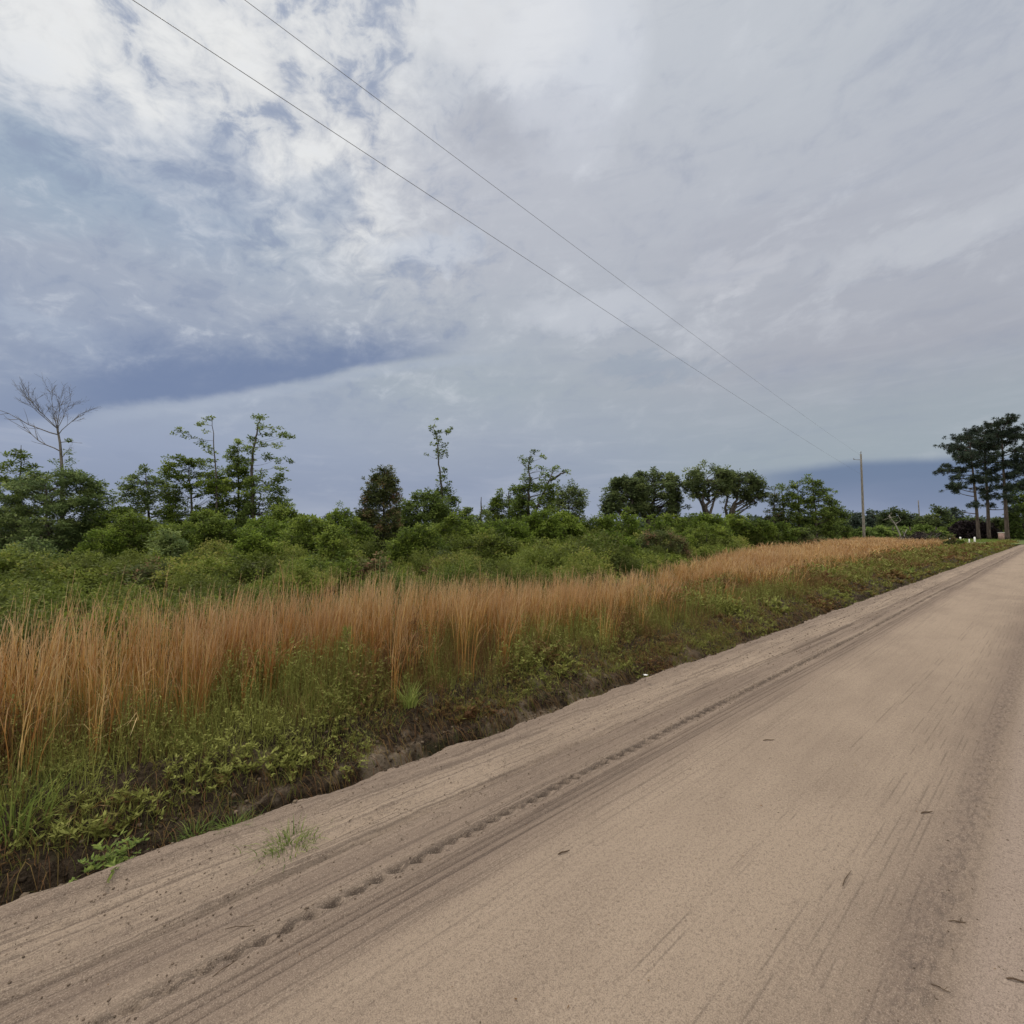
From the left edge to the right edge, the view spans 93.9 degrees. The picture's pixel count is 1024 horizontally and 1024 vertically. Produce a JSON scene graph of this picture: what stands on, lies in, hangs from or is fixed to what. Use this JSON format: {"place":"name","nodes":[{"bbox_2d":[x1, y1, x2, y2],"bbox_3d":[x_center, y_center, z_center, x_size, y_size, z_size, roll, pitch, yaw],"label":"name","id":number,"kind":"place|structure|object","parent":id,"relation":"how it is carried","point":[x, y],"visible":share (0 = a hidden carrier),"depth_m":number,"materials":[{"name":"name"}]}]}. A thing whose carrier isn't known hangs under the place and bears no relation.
{"place":"outdoors","nodes":[
{"label":"outdoors","id":0,"kind":"place"},
{"bbox_2d":[0,534,963,787],"bbox_3d":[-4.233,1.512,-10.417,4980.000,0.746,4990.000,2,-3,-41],"label":"ground","id":1,"kind":"structure","parent":0,"point":[311,633],"depth_m":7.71,"materials":[{"name":"green plant"}]},
{"bbox_2d":[0,448,59,541],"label":"broadleaf tree","id":2,"kind":"object","parent":1,"relation":"on","point":[21,468],"visible":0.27,"depth_m":23.49,"materials":[{"name":"green plant"}]},
{"bbox_2d":[0,533,69,565],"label":"shrub","id":3,"kind":"object","parent":1,"relation":"on","point":[36,547],"visible":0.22,"depth_m":14.36,"materials":[{"name":"green plant"}]},
{"bbox_2d":[0,550,90,595],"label":"shrub","id":4,"kind":"object","parent":1,"relation":"on","point":[26,567],"visible":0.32,"depth_m":11.34,"materials":[{"name":"green plant"}]},
{"bbox_2d":[0,373,100,552],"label":"dead tree","id":5,"kind":"object","parent":1,"relation":"on","point":[57,425],"visible":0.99,"depth_m":22.69,"materials":[{"name":"grey wood"}]},
{"bbox_2d":[0,465,123,561],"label":"broadleaf tree","id":6,"kind":"object","parent":1,"relation":"on","point":[67,536],"visible":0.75,"depth_m":21.55,"materials":[{"name":"green plant"}]},
{"bbox_2d":[52,558,133,593],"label":"shrub","id":7,"kind":"object","parent":1,"relation":"on","point":[112,567],"visible":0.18,"depth_m":11.79,"materials":[{"name":"green plant"}]},
{"bbox_2d":[67,528,130,562],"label":"shrub","id":8,"kind":"object","parent":1,"relation":"on","point":[112,543],"visible":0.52,"depth_m":18.75,"materials":[{"name":"green plant"}]},
{"bbox_2d":[87,505,138,548],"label":"shrub","id":9,"kind":"object","parent":1,"relation":"on","point":[106,518],"visible":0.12,"depth_m":21.71,"materials":[{"name":"green plant"}]},
{"bbox_2d":[96,509,160,559],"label":"shrub","id":10,"kind":"object","parent":1,"relation":"on","point":[129,520],"visible":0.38,"depth_m":19.64,"materials":[{"name":"green plant"}]},
{"bbox_2d":[109,463,186,541],"bbox_3d":[-19.017,0.026,25.026,4.062,5.157,2.688,0,-2,0],"label":"broadleaf tree","id":11,"kind":"object","parent":1,"relation":"on","point":[131,486],"visible":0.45,"depth_m":24.77,"materials":[{"name":"green plant"}]},
{"bbox_2d":[106,552,200,595],"bbox_3d":[-8.757,1.685,11.781,2.254,1.536,1.887,0,-2,0],"label":"shrub","id":12,"kind":"object","parent":1,"relation":"on","point":[146,570],"visible":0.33,"depth_m":11.66,"materials":[{"name":"green plant"}]},
{"bbox_2d":[143,528,189,566],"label":"shrub","id":13,"kind":"object","parent":1,"relation":"on","point":[168,537],"visible":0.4,"depth_m":15.30,"materials":[{"name":"green plant"}]},
{"bbox_2d":[142,520,205,554],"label":"shrub","id":14,"kind":"object","parent":1,"relation":"on","point":[188,525],"visible":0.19,"depth_m":19.71,"materials":[{"name":"green plant"}]},
{"bbox_2d":[156,453,236,532],"bbox_3d":[-16.213,-0.206,24.574,3.442,5.581,3.276,-2,-3,42],"label":"broadleaf tree","id":15,"kind":"object","parent":1,"relation":"on","point":[177,498],"visible":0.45,"depth_m":24.34,"materials":[{"name":"green plant"}]},
{"bbox_2d":[170,415,236,523],"bbox_3d":[-15.130,-1.137,23.359,3.075,7.350,1.745,1,-3,-25],"label":"broadleaf tree","id":16,"kind":"object","parent":1,"relation":"on","point":[215,487],"visible":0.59,"depth_m":23.49,"materials":[{"name":"green plant"}]},
{"bbox_2d":[176,508,234,551],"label":"shrub","id":17,"kind":"object","parent":1,"relation":"on","point":[196,516],"visible":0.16,"depth_m":20.80,"materials":[{"name":"green plant"}]},
{"bbox_2d":[185,510,243,555],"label":"shrub","id":18,"kind":"object","parent":1,"relation":"on","point":[209,530],"visible":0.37,"depth_m":18.75,"materials":[{"name":"green plant"}]},
{"bbox_2d":[193,550,286,594],"bbox_3d":[-6.649,1.596,11.875,2.470,1.345,2.019,0,-2,0],"label":"shrub","id":19,"kind":"object","parent":1,"relation":"on","point":[246,572],"visible":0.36,"depth_m":11.87,"materials":[{"name":"green plant"}]},
{"bbox_2d":[220,438,260,529],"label":"broadleaf tree","id":20,"kind":"object","parent":1,"relation":"on","point":[240,471],"visible":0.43,"depth_m":25.43,"materials":[{"name":"green plant"}]},
{"bbox_2d":[223,524,282,581],"bbox_3d":[-7.838,1.497,14.508,1.688,2.336,1.322,1,-3,-25],"label":"shrub","id":21,"kind":"object","parent":1,"relation":"on","point":[249,544],"visible":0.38,"depth_m":14.32,"materials":[{"name":"green plant"}]},
{"bbox_2d":[231,413,295,535],"bbox_3d":[-12.557,-1.211,23.949,3.394,7.564,2.562,-1,-2,20],"label":"broadleaf tree","id":22,"kind":"object","parent":1,"relation":"on","point":[251,508],"visible":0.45,"depth_m":23.94,"materials":[{"name":"green plant"}]},
{"bbox_2d":[234,512,296,556],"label":"shrub","id":23,"kind":"object","parent":1,"relation":"on","point":[267,527],"visible":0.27,"depth_m":17.72,"materials":[{"name":"green plant"}]},
{"bbox_2d":[263,502,310,538],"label":"shrub","id":24,"kind":"object","parent":1,"relation":"on","point":[281,514],"visible":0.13,"depth_m":19.79,"materials":[{"name":"green plant"}]},
{"bbox_2d":[272,514,340,556],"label":"shrub","id":25,"kind":"object","parent":1,"relation":"on","point":[302,537],"visible":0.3,"depth_m":16.66,"materials":[{"name":"green plant"}]},
{"bbox_2d":[266,550,365,593],"bbox_3d":[-5.053,1.655,12.429,2.401,1.351,1.938,0,-2,0],"label":"shrub","id":26,"kind":"object","parent":1,"relation":"on","point":[310,561],"visible":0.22,"depth_m":12.39,"materials":[{"name":"green plant"}]},
{"bbox_2d":[311,522,360,566],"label":"shrub","id":27,"kind":"object","parent":1,"relation":"on","point":[327,536],"visible":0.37,"depth_m":14.38,"materials":[{"name":"green plant"}]},
{"bbox_2d":[319,502,361,548],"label":"shrub","id":28,"kind":"object","parent":1,"relation":"on","point":[338,516],"visible":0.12,"depth_m":18.32,"materials":[{"name":"green plant"}]},
{"bbox_2d":[333,624,375,670],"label":"fennel plant","id":29,"kind":"object","parent":1,"relation":"on","point":[347,640],"visible":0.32,"depth_m":4.95,"materials":[{"name":"green plant"}]},
{"bbox_2d":[336,516,379,564],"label":"shrub","id":30,"kind":"object","parent":1,"relation":"on","point":[366,530],"visible":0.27,"depth_m":16.86,"materials":[{"name":"green plant"}]},
{"bbox_2d":[345,550,402,588],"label":"shrub","id":31,"kind":"object","parent":1,"relation":"on","point":[370,565],"visible":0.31,"depth_m":12.84,"materials":[{"name":"green plant"}]},
{"bbox_2d":[353,464,406,561],"bbox_3d":[-4.822,0.452,17.910,2.276,4.582,1.668,-1,-3,26],"label":"conifer tree","id":32,"kind":"object","parent":1,"relation":"on","point":[381,497],"visible":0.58,"depth_m":17.81,"materials":[{"name":"green plant"}]},
{"bbox_2d":[0,524,783,703],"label":"undergrowth","id":33,"kind":"object","parent":1,"relation":"on","point":[588,559],"visible":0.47,"depth_m":10.73,"materials":[{"name":"green plant"}]},
{"bbox_2d":[382,521,450,578],"bbox_3d":[-2.985,1.304,14.915,2.225,2.044,1.600,0,-2,0],"label":"shrub","id":34,"kind":"object","parent":1,"relation":"on","point":[406,543],"visible":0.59,"depth_m":14.77,"materials":[{"name":"green plant"}]},
{"bbox_2d":[392,487,460,550],"bbox_3d":[-3.671,0.941,20.029,3.337,4.075,2.616,0,-2,0],"label":"broadleaf tree","id":35,"kind":"object","parent":1,"relation":"on","point":[435,504],"visible":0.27,"depth_m":19.71,"materials":[{"name":"green plant"}]},
{"bbox_2d":[424,418,465,527],"bbox_3d":[-3.299,-1.011,24.015,2.258,7.411,2.171,1,-3,-24],"label":"broadleaf tree","id":36,"kind":"object","parent":1,"relation":"on","point":[443,491],"visible":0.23,"depth_m":24.03,"materials":[{"name":"green plant"}]},
{"bbox_2d":[429,511,469,557],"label":"shrub","id":37,"kind":"object","parent":1,"relation":"on","point":[443,531],"visible":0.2,"depth_m":17.89,"materials":[{"name":"green plant"}]},
{"bbox_2d":[447,515,498,551],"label":"shrub","id":38,"kind":"object","parent":1,"relation":"on","point":[483,529],"visible":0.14,"depth_m":18.86,"materials":[{"name":"green plant"}]},
{"bbox_2d":[471,497,492,525],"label":"dead tree","id":39,"kind":"object","parent":1,"relation":"on","point":[479,517],"visible":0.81,"depth_m":29.94,"materials":[{"name":"plant"}]},
{"bbox_2d":[451,527,526,576],"bbox_3d":[-0.750,1.508,15.910,2.789,2.033,2.190,0,-2,0],"label":"shrub","id":40,"kind":"object","parent":1,"relation":"on","point":[504,544],"visible":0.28,"depth_m":15.60,"materials":[{"name":"green plant"}]},
{"bbox_2d":[0,514,1003,534],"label":"distant wood","id":41,"kind":"object","parent":1,"relation":"on","point":[753,518],"visible":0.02,"depth_m":152.11,"materials":[{"name":"green plant"}]},
{"bbox_2d":[482,483,530,532],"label":"broadleaf tree","id":42,"kind":"object","parent":1,"relation":"on","point":[498,503],"visible":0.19,"depth_m":31.83,"materials":[{"name":"green plant"}]},
{"bbox_2d":[485,517,534,545],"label":"shrub","id":43,"kind":"object","parent":1,"relation":"on","point":[510,529],"visible":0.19,"depth_m":19.79,"materials":[{"name":"green plant"}]},
{"bbox_2d":[0,539,1020,891],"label":"roadside weeds","id":44,"kind":"object","parent":1,"relation":"on","point":[350,683],"visible":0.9,"depth_m":4.31,"materials":[{"name":"green plant"}]},
{"bbox_2d":[502,449,570,537],"bbox_3d":[1.479,-0.354,30.989,4.360,7.512,3.435,-1,-3,29],"label":"broadleaf tree","id":45,"kind":"object","parent":1,"relation":"on","point":[520,502],"visible":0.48,"depth_m":30.84,"materials":[{"name":"green plant"}]},
{"bbox_2d":[520,508,568,546],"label":"shrub","id":46,"kind":"object","parent":1,"relation":"on","point":[545,519],"visible":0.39,"depth_m":23.74,"materials":[{"name":"green plant"}]},
{"bbox_2d":[522,534,573,554],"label":"shrub","id":47,"kind":"object","parent":1,"relation":"on","point":[558,542],"visible":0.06,"depth_m":17.94,"materials":[{"name":"green plant"}]},
{"bbox_2d":[545,509,585,540],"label":"shrub","id":48,"kind":"object","parent":1,"relation":"on","point":[566,517],"visible":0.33,"depth_m":24.72,"materials":[{"name":"green plant"}]},
{"bbox_2d":[551,478,590,531],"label":"broadleaf tree","id":49,"kind":"object","parent":1,"relation":"on","point":[563,496],"visible":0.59,"depth_m":39.77,"materials":[{"name":"green plant"}]},
{"bbox_2d":[579,511,616,536],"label":"shrub","id":50,"kind":"object","parent":1,"relation":"on","point":[591,521],"visible":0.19,"depth_m":29.59,"materials":[{"name":"green plant"}]},
{"bbox_2d":[577,526,642,553],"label":"shrub","id":51,"kind":"object","parent":1,"relation":"on","point":[629,542],"visible":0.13,"depth_m":19.76,"materials":[{"name":"green plant"}]},
{"bbox_2d":[595,506,642,539],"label":"shrub","id":52,"kind":"object","parent":1,"relation":"on","point":[629,521],"visible":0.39,"depth_m":29.70,"materials":[{"name":"green plant"}]},
{"bbox_2d":[598,473,653,531],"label":"oak tree","id":53,"kind":"object","parent":1,"relation":"on","point":[617,497],"visible":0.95,"depth_m":59.40,"materials":[{"name":"green plant"}]},
{"bbox_2d":[620,513,675,537],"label":"shrub","id":54,"kind":"object","parent":1,"relation":"on","point":[658,525],"visible":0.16,"depth_m":33.76,"materials":[{"name":"green plant"}]},
{"bbox_2d":[630,466,691,529],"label":"oak tree","id":55,"kind":"object","parent":1,"relation":"on","point":[671,494],"visible":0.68,"depth_m":61.32,"materials":[{"name":"green plant"}]},
{"bbox_2d":[635,529,693,559],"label":"shrub","id":56,"kind":"object","parent":1,"relation":"on","point":[656,537],"visible":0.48,"depth_m":23.53,"materials":[{"name":"green plant"}]},
{"bbox_2d":[651,513,694,537],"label":"shrub","id":57,"kind":"object","parent":1,"relation":"on","point":[670,519],"visible":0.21,"depth_m":35.75,"materials":[{"name":"green plant"}]},
{"bbox_2d":[672,521,737,557],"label":"shrub","id":58,"kind":"object","parent":1,"relation":"on","point":[722,531],"visible":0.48,"depth_m":27.74,"materials":[{"name":"green plant"}]},
{"bbox_2d":[679,459,740,515],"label":"oak tree","id":59,"kind":"object","parent":1,"relation":"on","point":[721,484],"visible":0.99,"depth_m":59.55,"materials":[{"name":"green plant"}]},
{"bbox_2d":[690,512,736,539],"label":"shrub","id":60,"kind":"object","parent":1,"relation":"on","point":[701,518],"visible":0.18,"depth_m":35.72,"materials":[{"name":"green plant"}]},
{"bbox_2d":[716,511,759,548],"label":"shrub","id":61,"kind":"object","parent":1,"relation":"on","point":[738,521],"visible":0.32,"depth_m":37.68,"materials":[{"name":"green plant"}]},
{"bbox_2d":[719,469,774,521],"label":"oak tree","id":62,"kind":"object","parent":1,"relation":"on","point":[748,494],"visible":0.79,"depth_m":60.62,"materials":[{"name":"green plant"}]},
{"bbox_2d":[734,513,781,548],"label":"shrub","id":63,"kind":"object","parent":1,"relation":"on","point":[770,532],"visible":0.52,"depth_m":37.51,"materials":[{"name":"green plant"}]},
{"bbox_2d":[757,516,808,546],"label":"shrub","id":64,"kind":"object","parent":1,"relation":"on","point":[789,536],"visible":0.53,"depth_m":39.50,"materials":[{"name":"green plant"}]},
{"bbox_2d":[781,527,827,543],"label":"shrub","id":65,"kind":"object","parent":1,"relation":"on","point":[808,537],"visible":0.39,"depth_m":43.52,"materials":[{"name":"green plant"}]},
{"bbox_2d":[800,473,843,540],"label":"broadleaf tree","id":66,"kind":"object","parent":1,"relation":"on","point":[826,528],"visible":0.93,"depth_m":55.75,"materials":[{"name":"green plant"}]},
{"bbox_2d":[819,503,854,540],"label":"broadleaf tree","id":67,"kind":"object","parent":1,"relation":"on","point":[844,516],"visible":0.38,"depth_m":59.58,"materials":[{"name":"green plant"}]},
{"bbox_2d":[853,451,865,538],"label":"utility pole","id":68,"kind":"object","parent":1,"relation":"on","point":[863,512],"visible":0.97,"depth_m":72.02,"materials":[{"name":"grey wood"}]},
{"bbox_2d":[133,0,856,471],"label":"overhead wire","id":69,"kind":"object","parent":68,"relation":"attached to","point":[391,170],"visible":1,"depth_m":10.01,"materials":[{"name":"grey metal"}]},
{"bbox_2d":[245,0,847,446],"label":"overhead wire","id":70,"kind":"object","parent":68,"relation":"attached to","point":[475,172],"visible":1,"depth_m":11.61,"materials":[{"name":"grey metal"}]},
{"bbox_2d":[849,526,877,538],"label":"shrub","id":71,"kind":"object","parent":1,"relation":"on","point":[856,533],"visible":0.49,"depth_m":81.18,"materials":[{"name":"green plant"}]},
{"bbox_2d":[854,508,881,527],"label":"broadleaf tree","id":72,"kind":"object","parent":1,"relation":"on","point":[870,519],"visible":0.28,"depth_m":117.73,"materials":[{"name":"green plant"}]},
{"bbox_2d":[869,525,893,537],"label":"shrub","id":73,"kind":"object","parent":1,"relation":"on","point":[884,532],"visible":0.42,"depth_m":84.13,"materials":[{"name":"green plant"}]},
{"bbox_2d":[873,510,895,526],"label":"broadleaf tree","id":74,"kind":"object","parent":1,"relation":"on","point":[883,515],"visible":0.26,"depth_m":111.83,"materials":[{"name":"green plant"}]},
{"bbox_2d":[884,506,918,527],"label":"broadleaf tree","id":75,"kind":"object","parent":1,"relation":"on","point":[905,517],"visible":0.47,"depth_m":109.38,"materials":[{"name":"green plant"}]},
{"bbox_2d":[835,523,1021,533],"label":"tree belt","id":76,"kind":"object","parent":1,"relation":"on","point":[921,527],"visible":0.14,"depth_m":104.56,"materials":[{"name":"green plant"}]},
{"bbox_2d":[921,504,958,527],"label":"broadleaf tree","id":77,"kind":"object","parent":1,"relation":"on","point":[938,512],"visible":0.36,"depth_m":107.28,"materials":[{"name":"green plant"}]},
{"bbox_2d":[1007,482,1023,507],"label":"broadleaf tree","id":78,"kind":"object","parent":1,"relation":"on","point":[1019,498],"visible":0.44,"depth_m":97.02,"materials":[{"name":"green plant"}]},
{"bbox_2d":[0,540,1020,905],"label":"ditch","id":79,"kind":"object","parent":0,"point":[56,878],"visible":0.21,"depth_m":3.50,"materials":[{"name":"plant"}]},
{"bbox_2d":[0,752,97,845],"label":"grass tuft","id":80,"kind":"object","parent":79,"relation":"on","point":[30,805],"visible":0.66,"depth_m":2.67,"materials":[{"name":"green plant"}]},
{"bbox_2d":[67,829,149,885],"bbox_3d":[-1.898,1.658,2.282,0.311,0.157,0.329,0,-2,0],"label":"weed","id":81,"kind":"object","parent":79,"relation":"on","point":[114,860],"visible":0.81,"depth_m":2.29,"materials":[{"name":"green plant"}]},
{"bbox_2d":[164,807,218,841],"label":"grass tuft","id":82,"kind":"object","parent":79,"relation":"on","point":[186,832],"visible":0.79,"depth_m":2.64,"materials":[{"name":"green plant"}]},
{"bbox_2d":[390,674,429,710],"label":"grass tuft","id":83,"kind":"object","parent":79,"relation":"on","point":[410,700],"visible":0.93,"depth_m":4.31,"materials":[{"name":"green plant"}]},
{"bbox_2d":[0,578,915,897],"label":"ditch clods","id":84,"kind":"object","parent":79,"relation":"on","point":[22,880],"visible":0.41,"depth_m":3.77,"materials":[{"name":"brown soil"}]},
{"bbox_2d":[0,546,1007,904],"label":"ditch grass","id":85,"kind":"structure","parent":79,"relation":"on","point":[220,804],"depth_m":3.87,"materials":[{"name":"green plant"}]},
{"bbox_2d":[0,544,1023,1023],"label":"sand road","id":86,"kind":"structure","parent":0,"point":[784,928],"depth_m":2.21,"materials":[{"name":"beige sand"}]},
{"bbox_2d":[186,805,268,835],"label":"grass tuft","id":87,"kind":"object","parent":86,"relation":"on","point":[228,824],"visible":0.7,"depth_m":2.60,"materials":[{"name":"green plant"}]},
{"bbox_2d":[237,813,332,872],"bbox_3d":[-1.173,1.684,2.438,0.504,0.134,0.492,0,-2,0],"label":"grass tuft","id":88,"kind":"object","parent":86,"relation":"on","point":[287,842],"visible":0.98,"depth_m":2.44,"materials":[{"name":"green plant"}]},
{"bbox_2d":[2,581,1023,1023],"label":"soil clods","id":89,"kind":"object","parent":86,"relation":"on","point":[466,821],"visible":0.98,"depth_m":2.52,"materials":[{"name":"brown soil"}]},
{"bbox_2d":[0,0,1023,524],"label":"sky","id":90,"kind":"structure","parent":0,"point":[827,195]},
{"bbox_2d":[964,540,1023,543],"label":"lawn","id":91,"kind":"structure","parent":0,"point":[1021,542],"depth_m":64.94,"materials":[{"name":"green plant"}]},
{"bbox_2d":[761,493,791,535],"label":"broadleaf tree","id":92,"kind":"object","parent":91,"relation":"on","point":[771,501],"visible":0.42,"depth_m":56.90,"materials":[{"name":"green plant"}]},
{"bbox_2d":[771,483,800,531],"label":"broadleaf tree","id":93,"kind":"object","parent":91,"relation":"on","point":[783,501],"visible":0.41,"depth_m":57.91,"materials":[{"name":"green plant"}]},
{"bbox_2d":[783,479,811,528],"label":"broadleaf tree","id":94,"kind":"object","parent":91,"relation":"on","point":[798,510],"visible":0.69,"depth_m":56.81,"materials":[{"name":"green plant"}]},
{"bbox_2d":[845,510,867,537],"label":"broadleaf tree","id":95,"kind":"object","parent":91,"relation":"on","point":[855,521],"visible":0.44,"depth_m":99.53,"materials":[{"name":"green plant"}]},
{"bbox_2d":[895,530,958,540],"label":"brush pile","id":96,"kind":"object","parent":91,"relation":"on","point":[920,535],"visible":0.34,"depth_m":57.57,"materials":[{"name":"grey plant"}]},
{"bbox_2d":[932,433,993,539],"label":"pine tree","id":97,"kind":"object","parent":91,"relation":"on","point":[967,455],"visible":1,"depth_m":86.04,"materials":[{"name":"green plant"}]},
{"bbox_2d":[946,518,1001,538],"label":"shrub","id":98,"kind":"object","parent":91,"relation":"on","point":[964,529],"visible":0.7,"depth_m":91.11,"materials":[{"name":"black plant"}]},
{"bbox_2d":[954,423,1018,538],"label":"pine tree","id":99,"kind":"object","parent":91,"relation":"on","point":[986,491],"visible":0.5,"depth_m":88.95,"materials":[{"name":"green plant"}]},
{"bbox_2d":[971,412,1023,539],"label":"pine tree","id":100,"kind":"object","parent":91,"relation":"on","point":[996,433],"visible":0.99,"depth_m":83.88,"materials":[{"name":"green plant"}]},
{"bbox_2d":[998,504,1023,539],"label":"broadleaf tree","id":101,"kind":"object","parent":91,"relation":"on","point":[1016,520],"visible":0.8,"depth_m":87.75,"materials":[{"name":"green plant"}]},
{"bbox_2d":[1000,423,1023,491],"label":"pine tree","id":102,"kind":"object","parent":91,"relation":"on","point":[1017,470],"visible":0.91,"depth_m":82.55,"materials":[{"name":"green plant"}]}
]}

